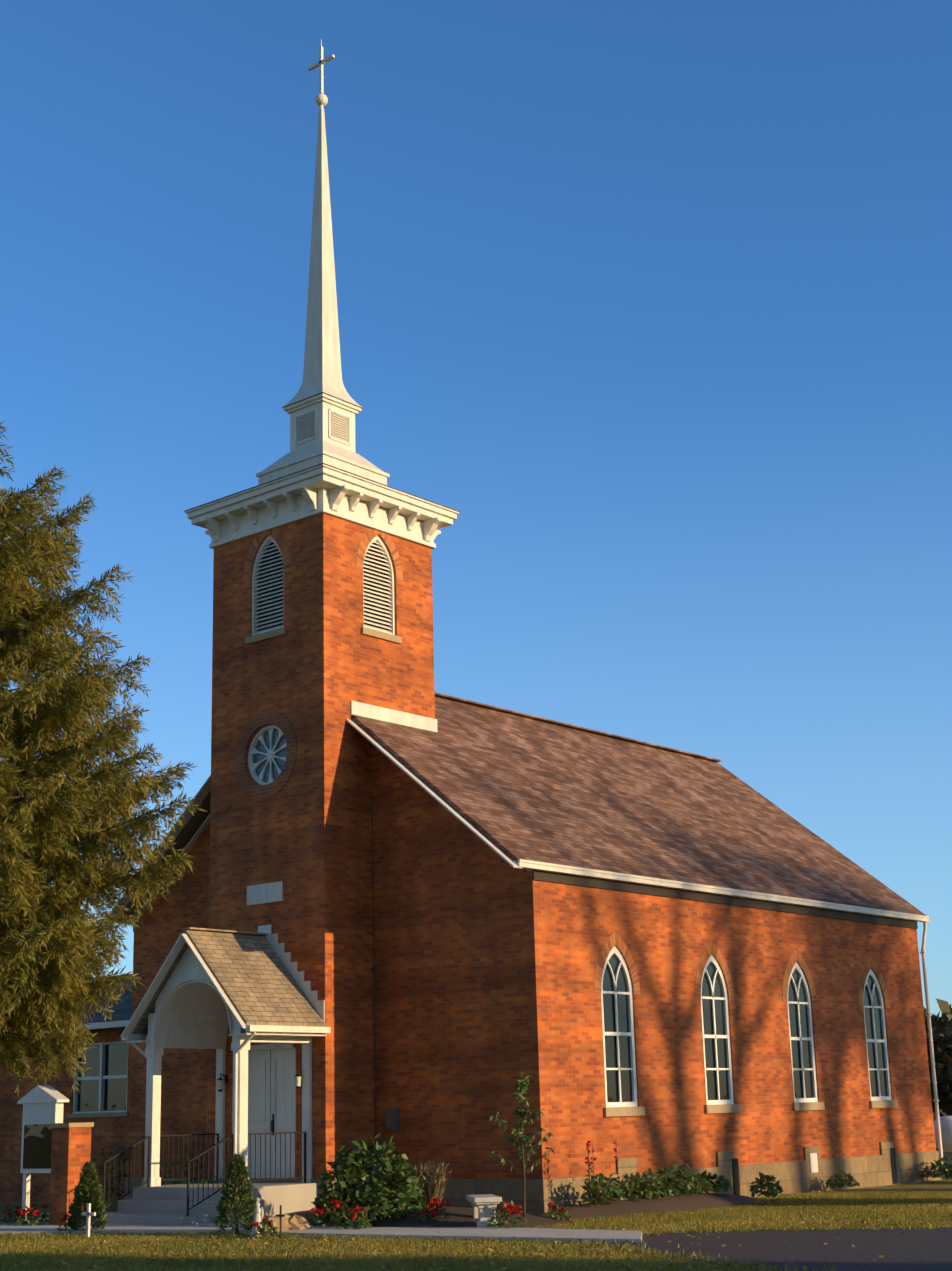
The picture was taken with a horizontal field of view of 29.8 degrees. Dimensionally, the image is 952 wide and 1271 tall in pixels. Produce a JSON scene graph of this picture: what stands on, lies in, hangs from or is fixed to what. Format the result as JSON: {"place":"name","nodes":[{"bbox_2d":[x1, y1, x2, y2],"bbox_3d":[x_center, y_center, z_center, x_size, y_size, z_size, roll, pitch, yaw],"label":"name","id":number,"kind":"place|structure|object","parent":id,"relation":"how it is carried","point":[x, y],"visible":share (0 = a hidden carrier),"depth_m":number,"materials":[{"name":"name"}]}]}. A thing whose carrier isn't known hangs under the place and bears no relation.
{"place":"outdoors","nodes":[
{"label":"outdoors","id":0,"kind":"place"},
{"bbox_2d":[15,974,132,1117],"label":"side annex","id":1,"kind":"object","parent":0,"point":[102,1082],"visible":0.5,"depth_m":42.99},
{"bbox_2d":[0,421,207,1096],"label":"spruce","id":2,"kind":"object","parent":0,"point":[39,721],"depth_m":26.00,"materials":[{"name":"green plant"}]},
{"bbox_2d":[66,1153,256,1234],"bbox_3d":[-5.220,9.299,29.820,3.921,1.293,0.799,-10,-17,28],"label":"shrub","id":3,"kind":"object","parent":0,"point":[88,1177],"depth_m":29.19,"materials":[{"name":"green plant"}]},
{"bbox_2d":[0,1221,951,1270],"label":"paving","id":4,"kind":"structure","parent":0,"point":[933,1246],"depth_m":24.73,"materials":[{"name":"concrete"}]},
{"bbox_2d":[39,934,330,1225],"bbox_3d":[-5.434,8.383,33.536,4.690,5.388,2.970,-14,-19,38],"label":"porch","id":5,"kind":"object","parent":4,"relation":"on","point":[203,1013],"depth_m":33.31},
{"bbox_2d":[102,1132,305,1215],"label":"railings","id":6,"kind":"object","parent":5,"relation":"on","point":[188,1178],"visible":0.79,"depth_m":32.76,"materials":[{"name":"black metal"}]},
{"bbox_2d":[131,927,326,1033],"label":"porch roof","id":7,"kind":"structure","parent":5,"relation":"attached to","point":[256,980],"depth_m":33.51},
{"bbox_2d":[251,1202,311,1238],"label":"garden ornaments","id":8,"kind":"object","parent":4,"relation":"on","point":[282,1222],"visible":0.69,"depth_m":28.77,"materials":[{"name":"stone"}]},
{"bbox_2d":[0,1069,951,1236],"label":"bush","id":9,"kind":"object","parent":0,"point":[374,1168],"depth_m":30.15,"materials":[{"name":"green plant"}]},
{"bbox_2d":[4,1140,619,1229],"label":"flowers","id":10,"kind":"object","parent":9,"relation":"on","point":[318,1211],"visible":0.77,"depth_m":29.26,"materials":[{"name":"red plant"}]},
{"bbox_2d":[489,1072,553,1173],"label":"young tree leaves","id":11,"kind":"object","parent":9,"relation":"attached to","point":[522,1087],"visible":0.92,"depth_m":29.76,"materials":[{"name":"green plant"}]},
{"bbox_2d":[0,1110,951,1270],"bbox_3d":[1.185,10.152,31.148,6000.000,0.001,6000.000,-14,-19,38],"label":"ground","id":12,"kind":"structure","parent":0,"point":[944,1184],"depth_m":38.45,"materials":[{"name":"plant"}]},
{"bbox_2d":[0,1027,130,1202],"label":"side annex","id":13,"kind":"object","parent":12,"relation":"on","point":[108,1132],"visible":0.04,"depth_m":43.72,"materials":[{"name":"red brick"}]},
{"bbox_2d":[82,1203,95,1236],"bbox_3d":[-6.319,9.597,29.191,0.320,0.650,0.040,-14,-19,38],"label":"cross","id":14,"kind":"object","parent":12,"relation":"on","point":[88,1213],"visible":0.82,"depth_m":29.19,"materials":[{"name":"white paint"}]},
{"bbox_2d":[202,528,437,1205],"bbox_3d":[-2.890,4.698,36.417,3.960,14.061,3.380,-14,-19,38],"label":"tower trim","id":15,"kind":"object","parent":12,"relation":"on","point":[272,753],"visible":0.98,"depth_m":36.66,"materials":[{"name":"white paint"}]},
{"bbox_2d":[217,1070,301,1091],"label":"wall lanterns","id":16,"kind":"object","parent":15,"relation":"attached to","point":[297,1078],"visible":0.94,"depth_m":34.78,"materials":[{"name":"grey metal"}]},
{"bbox_2d":[247,1043,295,1178],"bbox_3d":[-3.959,9.120,34.236,1.700,2.550,0.200,-14,-19,38],"label":"door","id":17,"kind":"structure","parent":15,"relation":"attached to","point":[271,1090],"depth_m":34.25,"materials":[{"name":"white paint"}]},
{"bbox_2d":[258,924,324,1020],"bbox_3d":[-4.106,6.618,34.804,3.260,1.957,0.032,-14,-19,38],"label":"step flashing","id":18,"kind":"object","parent":15,"relation":"attached to","point":[298,977],"visible":0.31,"depth_m":34.29,"materials":[{"name":"white paint"}]},
{"bbox_2d":[256,40,389,484],"bbox_3d":[-3.445,-8.261,40.077,4.130,11.590,4.130,-14,-19,38],"label":"steeple","id":19,"kind":"object","parent":15,"relation":"on","point":[322,407],"visible":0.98,"depth_m":39.14,"materials":[{"name":"white paint"}]},
{"bbox_2d":[206,513,434,1178],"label":"bell tower","id":20,"kind":"structure","parent":12,"relation":"on","point":[304,834],"depth_m":35.57,"materials":[{"name":"red brick"}]},
{"bbox_2d":[184,463,459,548],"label":"tower cornice","id":21,"kind":"structure","parent":20,"relation":"on","point":[314,491],"depth_m":37.16,"materials":[{"name":"white wood"}]},
{"bbox_2d":[0,1192,768,1227],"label":"beds","id":22,"kind":"object","parent":12,"relation":"on","point":[463,1216],"visible":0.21,"depth_m":31.01,"materials":[{"name":"brown soil"}]},
{"bbox_2d":[18,1085,93,1224],"bbox_3d":[-7.848,9.620,32.945,1.830,2.620,0.560,-14,-19,38],"label":"sign","id":23,"kind":"object","parent":22,"relation":"on","point":[55,1146],"visible":0.88,"depth_m":32.87,"materials":[{"name":"brick"}]},
{"bbox_2d":[412,1161,452,1207],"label":"ornamental grass","id":24,"kind":"object","parent":22,"relation":"on","point":[429,1173],"depth_m":30.24,"materials":[{"name":"beige plant"}]},
{"bbox_2d":[0,1217,951,1270],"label":"fallen leaves","id":25,"kind":"object","parent":12,"relation":"on","point":[486,1257],"visible":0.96,"depth_m":23.77,"materials":[{"name":"brown plant"}]},
{"bbox_2d":[466,1194,501,1226],"bbox_3d":[0.129,9.287,28.772,0.440,0.540,1.100,0,-15,-7],"label":"bench","id":26,"kind":"object","parent":12,"relation":"on","point":[483,1205],"visible":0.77,"depth_m":28.36,"materials":[{"name":"stone"}]},
{"bbox_2d":[107,692,948,1173],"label":"roof trim","id":27,"kind":"structure","parent":12,"relation":"on","point":[195,824],"depth_m":38.39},
{"bbox_2d":[124,743,941,1214],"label":"brick walls","id":28,"kind":"structure","parent":12,"relation":"on","point":[484,961],"depth_m":34.74,"materials":[{"name":"red brick"}]},
{"bbox_2d":[191,696,926,915],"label":"church roof","id":29,"kind":"structure","parent":28,"relation":"on","point":[515,787],"depth_m":39.52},
{"bbox_2d":[594,932,889,1007],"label":"window arches","id":30,"kind":"structure","parent":28,"relation":"attached to","point":[614,939],"depth_m":36.91,"materials":[{"name":"orange brick"}]},
{"bbox_2d":[601,946,891,1106],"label":"arched windows","id":31,"kind":"structure","parent":28,"relation":"in","point":[619,1043],"depth_m":36.52,"materials":[{"name":"white wood"}]},
{"bbox_2d":[924,998,951,1150],"bbox_3d":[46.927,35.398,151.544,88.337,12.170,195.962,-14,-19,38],"label":"tree","id":32,"kind":"object","parent":12,"relation":"on","point":[942,1035],"depth_m":56.91,"materials":[{"name":"green plant"}]},
{"bbox_2d":[934,1116,951,1166],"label":"propane tank","id":33,"kind":"object","parent":12,"relation":"on","point":[946,1128],"visible":0.77,"depth_m":50.25,"materials":[{"name":"white metal"}]},
{"bbox_2d":[0,0,951,1019],"label":"sky","id":34,"kind":"structure","parent":0,"point":[653,297],"materials":[{"name":"blue"}]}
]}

